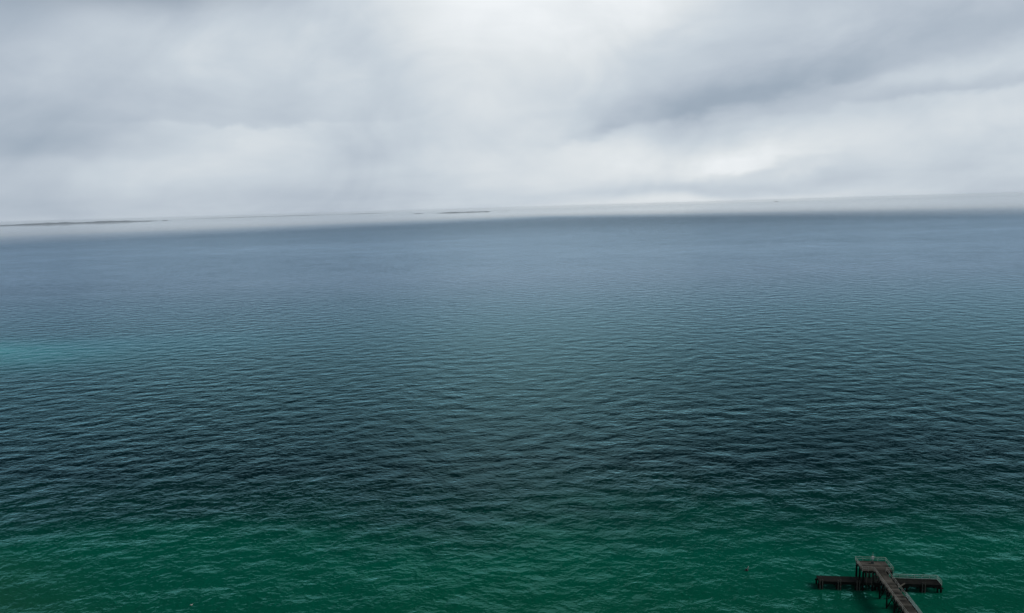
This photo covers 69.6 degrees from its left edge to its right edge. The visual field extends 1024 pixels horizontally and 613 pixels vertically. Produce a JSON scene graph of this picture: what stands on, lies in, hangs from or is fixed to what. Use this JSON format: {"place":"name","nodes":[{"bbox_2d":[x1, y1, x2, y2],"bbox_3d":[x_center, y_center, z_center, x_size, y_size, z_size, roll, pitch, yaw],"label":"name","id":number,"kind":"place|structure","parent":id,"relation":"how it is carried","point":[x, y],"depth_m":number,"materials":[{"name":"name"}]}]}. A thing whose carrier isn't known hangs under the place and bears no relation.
{"place":"outdoors","nodes":[
{"label":"outdoors","id":0,"kind":"place"},
{"bbox_2d":[0,220,138,225],"bbox_3d":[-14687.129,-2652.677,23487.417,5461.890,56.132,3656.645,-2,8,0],"label":"island","id":1,"kind":"structure","parent":0,"point":[71,223],"depth_m":23466.78,"materials":[{"name":"grey"}]},
{"bbox_2d":[197,213,368,218],"bbox_3d":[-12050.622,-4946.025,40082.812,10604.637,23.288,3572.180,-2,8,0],"label":"island","id":2,"kind":"structure","parent":0,"point":[290,215],"depth_m":39701.81,"materials":[{"name":"grey"}]},
{"bbox_2d":[444,211,490,212],"bbox_3d":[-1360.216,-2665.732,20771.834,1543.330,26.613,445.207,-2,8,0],"label":"island","id":3,"kind":"structure","parent":0,"point":[462,212],"depth_m":20671.13,"materials":[{"name":"grey"}]},
{"bbox_2d":[0,194,1023,612],"bbox_3d":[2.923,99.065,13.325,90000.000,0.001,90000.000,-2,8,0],"label":"sea","id":4,"kind":"structure","parent":0,"point":[684,408],"depth_m":367.00,"materials":[{"name":"liquid"}]},
{"bbox_2d":[815,556,942,612],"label":"pier","id":5,"kind":"structure","parent":4,"relation":"in","point":[882,571],"depth_m":187.93,"materials":[{"name":"wood"}]},
{"bbox_2d":[0,0,1023,224],"label":"sky","id":6,"kind":"structure","parent":0,"point":[111,110],"materials":[{"name":"grey"}]}
]}

